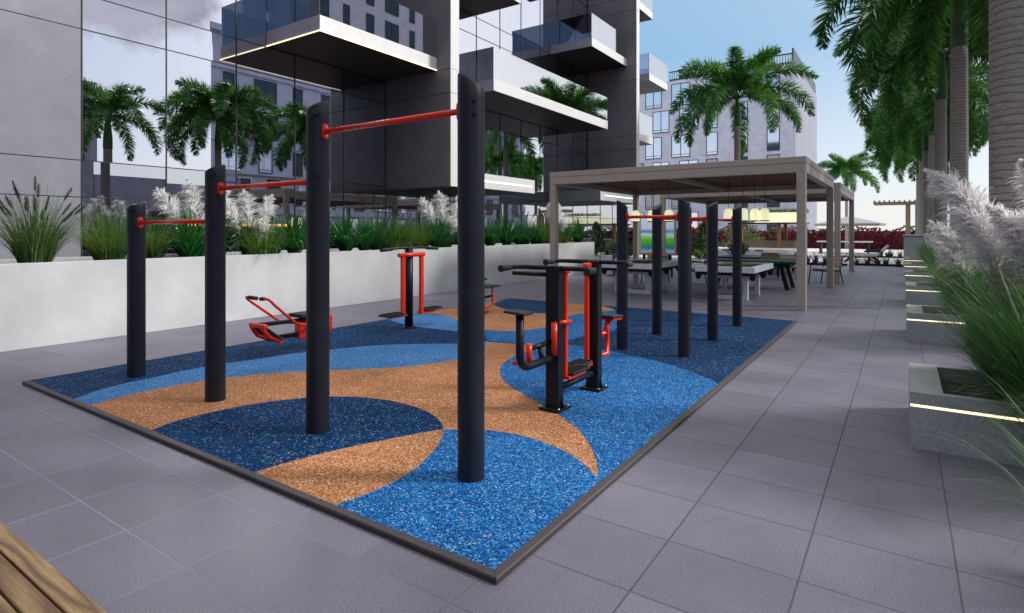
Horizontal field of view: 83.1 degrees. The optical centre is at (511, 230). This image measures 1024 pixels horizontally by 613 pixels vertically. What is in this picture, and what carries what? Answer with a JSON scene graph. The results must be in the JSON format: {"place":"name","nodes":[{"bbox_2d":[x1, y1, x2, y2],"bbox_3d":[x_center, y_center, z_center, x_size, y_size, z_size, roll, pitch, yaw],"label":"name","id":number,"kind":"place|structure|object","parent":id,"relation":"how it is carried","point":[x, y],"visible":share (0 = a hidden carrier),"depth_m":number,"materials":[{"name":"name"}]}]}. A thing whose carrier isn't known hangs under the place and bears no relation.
{"place":"outdoors","nodes":[
{"label":"outdoors","id":0,"kind":"place"},
{"bbox_2d":[0,176,95,262],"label":"fountain grass","id":1,"kind":"object","parent":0,"point":[31,244],"depth_m":8.14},
{"bbox_2d":[55,201,169,259],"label":"tufted grass","id":2,"kind":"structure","parent":0,"point":[112,246],"depth_m":8.86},
{"bbox_2d":[114,209,186,257],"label":"tufted grass","id":3,"kind":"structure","parent":0,"point":[156,247],"depth_m":9.44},
{"bbox_2d":[150,179,241,256],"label":"pampas grass","id":4,"kind":"object","parent":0,"point":[188,192],"depth_m":10.15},
{"bbox_2d":[226,189,277,254],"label":"pampas grass","id":5,"kind":"object","parent":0,"point":[246,200],"depth_m":10.94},
{"bbox_2d":[226,211,305,259],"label":"drooping grass","id":6,"kind":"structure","parent":0,"point":[261,246],"depth_m":10.79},
{"bbox_2d":[0,0,666,259],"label":"apartment building","id":7,"kind":"structure","parent":0,"point":[109,104],"depth_m":14.71,"materials":[{"name":"glass"}]},
{"bbox_2d":[348,194,405,249],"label":"purple fountain grass","id":8,"kind":"object","parent":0,"point":[382,235],"depth_m":13.56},
{"bbox_2d":[385,214,434,246],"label":"tufted grass","id":9,"kind":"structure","parent":0,"point":[412,237],"depth_m":14.17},
{"bbox_2d":[403,219,437,246],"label":"tufted grass","id":10,"kind":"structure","parent":0,"point":[424,241],"depth_m":14.73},
{"bbox_2d":[414,190,456,247],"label":"pampas grass","id":11,"kind":"object","parent":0,"point":[429,210],"depth_m":15.56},
{"bbox_2d":[0,248,1023,612],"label":"ground","id":12,"kind":"structure","parent":0,"point":[790,472],"depth_m":3.29,"materials":[{"name":"tile"}]},
{"bbox_2d":[0,522,106,612],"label":"wooden bench","id":13,"kind":"object","parent":12,"relation":"on","point":[32,580],"depth_m":1.87,"materials":[{"name":"brown wood"}]},
{"bbox_2d":[0,242,593,351],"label":"planter wall","id":14,"kind":"structure","parent":12,"relation":"on","point":[60,300],"depth_m":9.62,"materials":[{"name":"paint"}]},
{"bbox_2d":[146,206,236,256],"bbox_3d":[-5.541,0.025,9.855,1.488,1.029,1.605,0,0,11],"label":"strap leaf plant","id":15,"kind":"object","parent":14,"relation":"on","point":[190,244],"visible":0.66,"depth_m":9.78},
{"bbox_2d":[174,217,248,251],"bbox_3d":[-5.584,0.051,10.877,1.414,0.978,1.524,0,0,-44],"label":"strap leaf plant","id":16,"kind":"object","parent":14,"relation":"on","point":[228,239],"visible":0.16,"depth_m":10.77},
{"bbox_2d":[247,217,304,253],"bbox_3d":[-4.621,0.128,11.360,1.284,0.823,1.191,0,0,-21],"label":"strap leaf plant","id":17,"kind":"object","parent":14,"relation":"on","point":[280,228],"visible":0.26,"depth_m":11.25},
{"bbox_2d":[270,206,305,252],"bbox_3d":[-4.327,0.025,11.672,1.605,1.029,1.488,0,0,38],"label":"strap leaf plant","id":18,"kind":"object","parent":14,"relation":"on","point":[295,236],"visible":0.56,"depth_m":11.54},
{"bbox_2d":[299,221,354,245],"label":"strap leaf plant","id":19,"kind":"object","parent":14,"relation":"on","point":[333,239],"visible":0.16,"depth_m":12.14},
{"bbox_2d":[330,208,380,250],"bbox_3d":[-3.680,0.025,12.839,1.488,1.029,1.605,0,0,31],"label":"strap leaf plant","id":20,"kind":"object","parent":14,"relation":"on","point":[346,244],"visible":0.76,"depth_m":12.62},
{"bbox_2d":[352,216,386,250],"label":"strap leaf plant","id":21,"kind":"object","parent":14,"relation":"on","point":[366,244],"visible":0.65,"depth_m":13.11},
{"bbox_2d":[374,222,418,250],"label":"drooping grass","id":22,"kind":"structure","parent":14,"relation":"on","point":[395,243],"depth_m":13.67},
{"bbox_2d":[383,219,416,244],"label":"strap leaf plant","id":23,"kind":"object","parent":14,"relation":"on","point":[404,237],"visible":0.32,"depth_m":13.88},
{"bbox_2d":[414,213,454,247],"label":"strap leaf plant","id":24,"kind":"object","parent":14,"relation":"on","point":[439,239],"visible":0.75,"depth_m":15.10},
{"bbox_2d":[485,218,507,245],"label":"strap leaf plant","id":25,"kind":"object","parent":14,"relation":"on","point":[491,238],"visible":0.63,"depth_m":17.10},
{"bbox_2d":[486,214,530,244],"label":"strap leaf plant","id":26,"kind":"object","parent":14,"relation":"on","point":[511,236],"visible":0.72,"depth_m":17.82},
{"bbox_2d":[512,222,538,244],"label":"strap leaf plant","id":27,"kind":"object","parent":14,"relation":"on","point":[520,240],"visible":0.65,"depth_m":18.44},
{"bbox_2d":[528,219,547,243],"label":"strap leaf plant","id":28,"kind":"object","parent":14,"relation":"on","point":[536,239],"visible":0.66,"depth_m":19.16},
{"bbox_2d":[558,218,581,242],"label":"strap leaf plant","id":29,"kind":"object","parent":14,"relation":"on","point":[567,234],"visible":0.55,"depth_m":20.80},
{"bbox_2d":[567,215,597,242],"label":"strap leaf plant","id":30,"kind":"object","parent":14,"relation":"on","point":[578,232],"visible":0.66,"depth_m":21.70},
{"bbox_2d":[22,298,796,584],"bbox_3d":[-0.072,1.583,8.005,6.062,0.034,8.945,0,0,34],"label":"rubber surface","id":31,"kind":"object","parent":12,"relation":"on","point":[379,458],"visible":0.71,"depth_m":4.86,"materials":[{"name":"rubber"}]},
{"bbox_2d":[245,295,331,342],"bbox_3d":[-2.841,1.190,7.575,0.534,0.756,1.143,0,0,34],"label":"rowing machine","id":32,"kind":"object","parent":31,"relation":"on","point":[261,330],"visible":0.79,"depth_m":7.31,"materials":[{"name":"red metal"}]},
{"bbox_2d":[127,73,484,482],"bbox_3d":[-2.160,0.281,4.947,4.766,2.585,0.184,0,0,34],"label":"pull up station","id":33,"kind":"object","parent":31,"relation":"on","point":[469,111],"visible":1,"depth_m":4.44,"materials":[{"name":"black metal"}]},
{"bbox_2d":[378,246,442,327],"bbox_3d":[-1.632,0.914,9.292,0.260,1.307,1.311,0,0,34],"label":"air walker","id":34,"kind":"object","parent":31,"relation":"on","point":[406,283],"visible":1,"depth_m":9.24,"materials":[{"name":"red metal"}]},
{"bbox_2d":[485,278,499,311],"bbox_3d":[-0.589,1.243,10.954,0.340,0.650,0.780,0,0,34],"label":"leg trainer","id":35,"kind":"object","parent":31,"relation":"on","point":[491,286],"visible":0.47,"depth_m":11.08,"materials":[{"name":"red metal"}]},
{"bbox_2d":[498,259,632,413],"bbox_3d":[0.538,0.929,5.315,0.914,1.282,1.855,0,0,34],"label":"exercise machine","id":36,"kind":"object","parent":31,"relation":"on","point":[560,367],"visible":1,"depth_m":5.09,"materials":[{"name":"metal"}]},
{"bbox_2d":[617,198,689,357],"bbox_3d":[1.804,0.581,7.438,0.972,1.985,0.148,0,0,34],"label":"pull up station","id":37,"kind":"object","parent":31,"relation":"on","point":[682,216],"visible":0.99,"depth_m":7.19,"materials":[{"name":"black metal"}]},
{"bbox_2d":[652,202,717,340],"bbox_3d":[2.539,0.581,8.522,0.972,1.985,0.148,0,0,34],"label":"pull up station","id":38,"kind":"object","parent":31,"relation":"on","point":[711,218],"visible":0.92,"depth_m":8.29,"materials":[{"name":"black metal"}]},
{"bbox_2d":[690,205,741,325],"bbox_3d":[3.369,0.581,9.748,0.972,1.985,0.148,0,0,34],"label":"pull up station","id":39,"kind":"object","parent":31,"relation":"on","point":[736,219],"visible":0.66,"depth_m":9.46,"materials":[{"name":"black metal"}]},
{"bbox_2d":[605,241,632,258],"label":"shrub","id":40,"kind":"object","parent":12,"relation":"on","point":[614,249],"visible":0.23,"depth_m":22.26,"materials":[{"name":"green plant"}]},
{"bbox_2d":[602,259,677,293],"bbox_3d":[3.432,1.193,15.188,1.440,0.814,2.210,0,0,34],"label":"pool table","id":41,"kind":"object","parent":12,"relation":"on","point":[641,266],"visible":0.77,"depth_m":14.68,"materials":[{"name":"white paint"}]},
{"bbox_2d":[639,214,676,259],"bbox_3d":[5.963,0.475,23.651,1.550,2.250,0.106,0,0,34],"label":"display screen","id":42,"kind":"object","parent":12,"relation":"on","point":[645,237],"visible":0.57,"depth_m":23.77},
{"bbox_2d":[647,252,672,276],"bbox_3d":[5.157,1.194,20.230,0.760,0.812,0.896,0,0,4],"label":"lounge chair","id":43,"kind":"object","parent":12,"relation":"on","point":[649,254],"visible":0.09,"depth_m":20.54,"materials":[{"name":"beige fabric"}]},
{"bbox_2d":[549,156,833,310],"bbox_3d":[4.963,0.062,15.407,5.872,3.075,5.632,0,0,34],"label":"pergola","id":44,"kind":"object","parent":12,"relation":"on","point":[800,175],"visible":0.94,"depth_m":14.16,"materials":[{"name":"beige metal"}]},
{"bbox_2d":[631,181,639,221],"bbox_3d":[3.271,-0.756,15.297,0.226,1.083,0.226,0,0,34],"label":"pendant lamp","id":45,"kind":"object","parent":44,"relation":"hanging from","point":[634,212],"visible":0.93,"depth_m":15.24,"materials":[{"name":"beige"}]},
{"bbox_2d":[664,210,672,221],"bbox_3d":[4.016,-0.756,14.793,0.226,1.083,0.226,0,0,34],"label":"pendant lamp","id":46,"kind":"object","parent":44,"relation":"hanging from","point":[668,212],"visible":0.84,"depth_m":14.71,"materials":[{"name":"beige"}]},
{"bbox_2d":[723,177,731,221],"bbox_3d":[5.233,-0.756,13.968,0.226,1.083,0.226,0,0,34],"label":"pendant lamp","id":47,"kind":"object","parent":44,"relation":"hanging from","point":[728,213],"visible":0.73,"depth_m":13.91,"materials":[{"name":"beige"}]},
{"bbox_2d":[742,208,747,220],"bbox_3d":[5.515,-0.756,13.778,0.226,1.083,0.226,0,0,34],"label":"pendant lamp","id":48,"kind":"object","parent":44,"relation":"hanging from","point":[744,214],"visible":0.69,"depth_m":13.68,"materials":[{"name":"beige"}]},
{"bbox_2d":[750,208,759,221],"bbox_3d":[5.848,-0.756,13.914,0.226,1.083,0.226,0,0,34],"label":"pendant lamp","id":49,"kind":"object","parent":44,"relation":"hanging from","point":[754,214],"visible":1,"depth_m":13.83,"materials":[{"name":"beige"}]},
{"bbox_2d":[759,176,769,220],"bbox_3d":[6.030,-0.756,13.791,0.226,1.083,0.226,0,0,34],"label":"pendant lamp","id":50,"kind":"object","parent":44,"relation":"hanging from","point":[764,214],"visible":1,"depth_m":13.72,"materials":[{"name":"beige"}]},
{"bbox_2d":[692,255,706,282],"bbox_3d":[5.577,1.180,17.419,0.752,0.847,0.632,0,0,4],"label":"armchair","id":51,"kind":"object","parent":12,"relation":"on","point":[704,262],"visible":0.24,"depth_m":17.58,"materials":[{"name":"beige fabric"}]},
{"bbox_2d":[695,261,773,300],"bbox_3d":[5.374,1.193,13.873,1.390,0.814,2.210,0,0,34],"label":"pool table","id":52,"kind":"object","parent":12,"relation":"on","point":[753,271],"visible":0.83,"depth_m":13.32,"materials":[{"name":"white paint"}]},
{"bbox_2d":[727,242,748,254],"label":"shrub","id":53,"kind":"object","parent":12,"relation":"on","point":[744,249],"visible":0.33,"depth_m":25.56,"materials":[{"name":"green plant"}]},
{"bbox_2d":[669,43,818,207],"bbox_3d":[10.544,-3.386,26.807,6.447,9.971,6.303,0,0,34],"label":"palm tree","id":54,"kind":"object","parent":12,"relation":"on","point":[746,80],"visible":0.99,"depth_m":26.31,"materials":[{"name":"plant"}]},
{"bbox_2d":[660,182,853,281],"bbox_3d":[9.434,0.062,21.866,5.712,3.075,6.122,0,0,34],"label":"pergola","id":55,"kind":"object","parent":12,"relation":"on","point":[842,192],"visible":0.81,"depth_m":20.88,"materials":[{"name":"beige metal"}]},
{"bbox_2d":[718,258,795,289],"bbox_3d":[6.887,1.223,16.321,2.200,0.776,1.250,0,0,34],"label":"game table","id":56,"kind":"object","parent":12,"relation":"on","point":[782,264],"visible":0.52,"depth_m":15.68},
{"bbox_2d":[718,254,795,270],"bbox_3d":[9.954,1.320,23.392,2.850,0.560,2.500,0,0,34],"label":"table","id":57,"kind":"object","parent":12,"relation":"on","point":[743,256],"visible":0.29,"depth_m":23.00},
{"bbox_2d":[760,252,777,276],"bbox_3d":[8.761,1.194,20.204,0.896,0.812,0.760,0,0,-26],"label":"lounge chair","id":58,"kind":"object","parent":12,"relation":"on","point":[769,255],"visible":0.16,"depth_m":20.26,"materials":[{"name":"beige fabric"}]},
{"bbox_2d":[778,253,795,278],"bbox_3d":[9.026,1.180,18.767,0.632,0.847,0.752,0,0,14],"label":"armchair","id":59,"kind":"object","parent":12,"relation":"on","point":[793,267],"visible":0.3,"depth_m":19.07,"materials":[{"name":"beige fabric"}]},
{"bbox_2d":[677,225,914,249],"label":"hedge","id":60,"kind":"object","parent":12,"relation":"on","point":[892,239],"visible":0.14,"depth_m":50.36,"materials":[{"name":"red plant"}]},
{"bbox_2d":[789,251,847,265],"bbox_3d":[14.235,1.288,26.876,2.435,0.623,0.853,0,0,34],"label":"flower strip","id":61,"kind":"object","parent":12,"relation":"on","point":[815,258],"visible":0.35,"depth_m":26.75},
{"bbox_2d":[808,256,843,283],"bbox_3d":[9.477,1.180,17.434,0.632,0.847,0.752,0,0,-28],"label":"armchair","id":62,"kind":"object","parent":12,"relation":"on","point":[823,269],"visible":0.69,"depth_m":17.30,"materials":[{"name":"beige fabric"}]},
{"bbox_2d":[817,151,880,248],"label":"palm tree","id":63,"kind":"object","parent":12,"relation":"on","point":[842,167],"visible":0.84,"depth_m":49.25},
{"bbox_2d":[854,255,902,266],"bbox_3d":[16.471,1.363,26.163,2.150,0.473,0.666,0,0,34],"label":"flower strip","id":64,"kind":"object","parent":12,"relation":"on","point":[885,262],"visible":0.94,"depth_m":26.03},
{"bbox_2d":[904,257,923,267],"bbox_3d":[17.357,1.394,24.949,0.678,0.412,1.140,0,0,34],"label":"concrete planter","id":65,"kind":"object","parent":12,"relation":"on","point":[906,259],"visible":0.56,"depth_m":24.55,"materials":[{"name":"concrete"}]},
{"bbox_2d":[905,262,927,269],"bbox_3d":[14.592,1.394,20.867,0.678,0.412,1.140,0,0,34],"label":"concrete planter","id":66,"kind":"object","parent":12,"relation":"on","point":[908,265],"visible":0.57,"depth_m":20.46,"materials":[{"name":"concrete"}]},
{"bbox_2d":[905,270,933,282],"bbox_3d":[11.828,1.394,16.785,0.678,0.412,1.140,0,0,34],"label":"concrete planter","id":67,"kind":"object","parent":12,"relation":"on","point":[910,277],"visible":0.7,"depth_m":16.39,"materials":[{"name":"concrete"}]},
{"bbox_2d":[905,282,944,305],"bbox_3d":[9.063,1.394,12.703,0.678,0.412,1.140,0,0,34],"label":"concrete planter","id":68,"kind":"object","parent":12,"relation":"on","point":[912,294],"visible":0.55,"depth_m":12.29,"materials":[{"name":"concrete"}]},
{"bbox_2d":[906,304,965,345],"bbox_3d":[6.299,1.394,8.621,0.678,0.412,1.140,0,0,34],"label":"concrete planter","id":69,"kind":"object","parent":12,"relation":"on","point":[913,334],"visible":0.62,"depth_m":8.23,"materials":[{"name":"concrete"}]},
{"bbox_2d":[909,362,1023,466],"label":"concrete planter","id":70,"kind":"object","parent":12,"relation":"on","point":[928,411],"visible":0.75,"depth_m":4.13,"materials":[{"name":"concrete"}]},
{"bbox_2d":[903,302,1023,444],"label":"trailing grass","id":71,"kind":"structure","parent":70,"relation":"in","point":[1005,384],"depth_m":3.98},
{"bbox_3d":[12.179,1.575,14.095,2.840,0.050,31.000,0,0,34],"label":"planting bed","id":72,"kind":"object","parent":12,"relation":"on","visible":0},
{"bbox_2d":[810,0,988,265],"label":"palm tree","id":73,"kind":"object","parent":72,"relation":"on","point":[879,20],"visible":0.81,"depth_m":12.33,"materials":[{"name":"plant"}]},
{"bbox_2d":[832,0,988,282],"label":"palm tree","id":74,"kind":"object","parent":72,"relation":"on","point":[894,73],"visible":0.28,"depth_m":16.16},
{"bbox_2d":[911,226,928,257],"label":"pampas clump","id":75,"kind":"object","parent":72,"relation":"on","point":[922,247],"visible":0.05,"depth_m":24.68,"materials":[{"name":"green plant"}]},
{"bbox_2d":[911,233,932,264],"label":"pampas clump","id":76,"kind":"object","parent":72,"relation":"on","point":[923,251],"visible":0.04,"depth_m":20.53,"materials":[{"name":"green plant"}]},
{"bbox_2d":[859,79,988,246],"bbox_3d":[18.884,-2.694,26.469,5.506,8.587,5.393,0,0,-15],"label":"palm tree","id":77,"kind":"object","parent":72,"relation":"on","point":[888,136],"visible":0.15,"depth_m":26.32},
{"bbox_2d":[862,57,988,248],"bbox_3d":[16.880,-2.772,23.037,5.172,8.744,5.394,0,0,34],"label":"palm tree","id":78,"kind":"object","parent":72,"relation":"on","point":[981,86],"visible":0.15,"depth_m":22.99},
{"bbox_2d":[893,219,988,339],"bbox_3d":[6.872,0.525,8.301,2.514,2.053,2.495,0,0,34],"label":"pampas clump","id":79,"kind":"object","parent":72,"relation":"on","point":[946,240],"visible":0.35,"depth_m":8.29,"materials":[{"name":"green plant"}]},
{"bbox_2d":[916,224,968,271],"bbox_3d":[12.406,0.679,16.366,2.137,1.745,2.120,0,0,14],"label":"pampas clump","id":80,"kind":"object","parent":72,"relation":"on","point":[926,236],"visible":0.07,"depth_m":16.52,"materials":[{"name":"green plant"}]},
{"bbox_2d":[864,159,1023,400],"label":"pampas clump","id":81,"kind":"object","parent":72,"relation":"on","point":[966,204],"visible":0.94,"depth_m":4.51,"materials":[{"name":"green plant"}]},
{"bbox_2d":[913,229,976,289],"bbox_3d":[9.637,0.679,12.291,2.137,1.745,2.120,0,0,34],"label":"pampas clump","id":82,"kind":"object","parent":72,"relation":"on","point":[935,245],"visible":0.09,"depth_m":12.50,"materials":[{"name":"green plant"}]},
{"bbox_2d":[910,364,1023,558],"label":"meadow grass","id":83,"kind":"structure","parent":72,"relation":"on","point":[1013,441],"depth_m":2.76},
{"bbox_2d":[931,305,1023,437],"bbox_3d":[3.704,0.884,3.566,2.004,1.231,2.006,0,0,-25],"label":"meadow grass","id":84,"kind":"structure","parent":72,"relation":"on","point":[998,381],"depth_m":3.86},
{"bbox_2d":[986,0,1023,368],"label":"palm tree","id":85,"kind":"object","parent":72,"relation":"on","point":[1006,85],"visible":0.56,"depth_m":4.75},
{"bbox_2d":[510,204,545,243],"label":"purple fountain grass","id":86,"kind":"object","parent":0,"point":[527,241],"depth_m":18.79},
{"bbox_2d":[531,217,561,243],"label":"tufted grass","id":87,"kind":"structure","parent":0,"point":[545,240],"depth_m":19.52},
{"bbox_2d":[544,226,570,242],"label":"drooping grass","id":88,"kind":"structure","parent":0,"point":[560,239],"depth_m":20.00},
{"bbox_2d":[541,202,576,234],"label":"pampas grass","id":89,"kind":"object","parent":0,"point":[563,221],"depth_m":20.65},
{"bbox_2d":[639,48,816,230],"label":"building","id":90,"kind":"structure","parent":0,"point":[762,142],"depth_m":78.11,"materials":[{"name":"paint"}]},
{"bbox_2d":[645,195,659,209],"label":"window","id":91,"kind":"structure","parent":90,"relation":"in","point":[651,201],"depth_m":81.98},
{"bbox_2d":[645,92,661,109],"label":"window","id":92,"kind":"structure","parent":90,"relation":"in","point":[652,100],"depth_m":81.76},
{"bbox_2d":[645,137,661,159],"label":"window","id":93,"kind":"structure","parent":90,"relation":"in","point":[654,151],"depth_m":81.72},
{"bbox_2d":[653,110,668,133],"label":"window","id":94,"kind":"structure","parent":90,"relation":"in","point":[660,118],"depth_m":81.16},
{"bbox_2d":[671,82,689,105],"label":"window","id":95,"kind":"structure","parent":90,"relation":"in","point":[675,88],"depth_m":79.88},
{"bbox_2d":[671,135,689,157],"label":"window","id":96,"kind":"structure","parent":90,"relation":"in","point":[681,149],"depth_m":79.69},
{"bbox_2d":[671,200,689,208],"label":"window","id":97,"kind":"structure","parent":90,"relation":"in","point":[674,203],"depth_m":80.12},
{"bbox_2d":[679,108,697,130],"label":"window","id":98,"kind":"structure","parent":90,"relation":"in","point":[680,112],"depth_m":79.34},
{"bbox_2d":[679,160,697,163],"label":"window","id":99,"kind":"structure","parent":90,"relation":"in","point":[685,161],"depth_m":79.07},
{"bbox_2d":[692,212,697,227],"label":"window","id":100,"kind":"structure","parent":90,"relation":"in","point":[694,214],"depth_m":78.49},
{"bbox_2d":[706,132,717,154],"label":"window","id":101,"kind":"structure","parent":90,"relation":"in","point":[711,140],"depth_m":77.22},
{"bbox_2d":[767,126,779,150],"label":"window","id":102,"kind":"structure","parent":90,"relation":"in","point":[773,139],"depth_m":73.00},
{"bbox_2d":[718,247,795,258],"bbox_3d":[13.461,1.300,32.180,4.000,0.600,2.215,0,0,34],"label":"table","id":103,"kind":"object","parent":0,"point":[749,251],"visible":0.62,"depth_m":31.21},
{"bbox_2d":[639,247,903,265],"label":"paving","id":104,"kind":"structure","parent":0,"point":[810,251],"depth_m":36.66,"materials":[{"name":"tile"}]},
{"bbox_2d":[677,227,704,254],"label":"hedge","id":105,"kind":"object","parent":104,"relation":"on","point":[696,229],"visible":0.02,"depth_m":36.71,"materials":[{"name":"red plant"}]},
{"bbox_2d":[692,221,705,257],"bbox_3d":[11.142,0.480,33.528,2.114,2.241,2.037,0,0,34],"label":"conifer tree","id":106,"kind":"object","parent":104,"relation":"on","point":[700,239],"visible":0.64,"depth_m":33.36,"materials":[{"name":"green plant"}]},
{"bbox_2d":[693,248,705,257],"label":"shrub","id":107,"kind":"object","parent":104,"relation":"on","point":[697,251],"visible":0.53,"depth_m":32.72,"materials":[{"name":"green plant"}]},
{"bbox_2d":[718,214,765,246],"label":"shrub","id":108,"kind":"object","parent":104,"relation":"on","point":[748,227],"visible":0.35,"depth_m":44.67,"materials":[{"name":"green plant"}]},
{"bbox_2d":[728,208,808,254],"bbox_3d":[16.280,0.105,36.432,4.500,2.991,2.812,0,0,34],"label":"garden bar","id":109,"kind":"object","parent":104,"relation":"on","point":[779,217],"visible":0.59,"depth_m":35.45,"materials":[{"name":"brown wood"}]},
{"bbox_2d":[816,241,872,252],"bbox_3d":[22.965,1.170,39.883,3.300,0.860,1.400,0,0,34],"label":"terrace table","id":110,"kind":"object","parent":104,"relation":"on","point":[821,246],"visible":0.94,"depth_m":39.35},
{"bbox_2d":[814,216,885,225],"bbox_3d":[24.267,-0.050,41.538,4.158,3.300,4.158,0,0,0],"label":"parasol","id":111,"kind":"object","parent":104,"relation":"on","point":[857,221],"visible":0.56,"depth_m":39.98,"materials":[{"name":"fabric"}]},
{"bbox_2d":[842,246,887,262],"bbox_3d":[17.337,1.186,28.451,2.000,0.832,0.750,0,0,29],"label":"sun lounger","id":112,"kind":"object","parent":104,"relation":"on","point":[876,255],"visible":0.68,"depth_m":28.14,"materials":[{"name":"grey fabric"}]},
{"bbox_2d":[878,248,902,257],"bbox_3d":[22.079,1.313,33.741,1.530,0.574,0.702,0,0,41],"label":"flower strip","id":113,"kind":"object","parent":104,"relation":"on","point":[890,254],"visible":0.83,"depth_m":33.58,"materials":[{"name":"white plant"}]},
{"bbox_2d":[873,200,915,233],"bbox_3d":[24.824,-0.160,37.295,2.480,3.520,1.900,0,0,34],"label":"timber canopy","id":114,"kind":"object","parent":104,"relation":"on","point":[908,204],"visible":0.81,"depth_m":36.31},
{"bbox_2d":[870,138,949,234],"bbox_3d":[24.975,-2.606,35.540,5.283,8.412,5.394,0,0,18],"label":"palm tree","id":115,"kind":"object","parent":104,"relation":"on","point":[896,158],"visible":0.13,"depth_m":35.50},
{"bbox_2d":[902,234,923,256],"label":"concrete block","id":116,"kind":"structure","parent":104,"relation":"on","point":[911,241],"depth_m":26.65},
{"bbox_2d":[863,124,981,234],"bbox_3d":[22.063,-2.685,31.050,5.286,8.570,5.068,0,0,-8],"label":"palm tree","id":117,"kind":"object","parent":104,"relation":"on","point":[919,164],"visible":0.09,"depth_m":30.90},
{"bbox_2d":[639,0,988,230],"label":"sky","id":118,"kind":"structure","parent":0,"point":[679,31],"materials":[{"name":"blue"}]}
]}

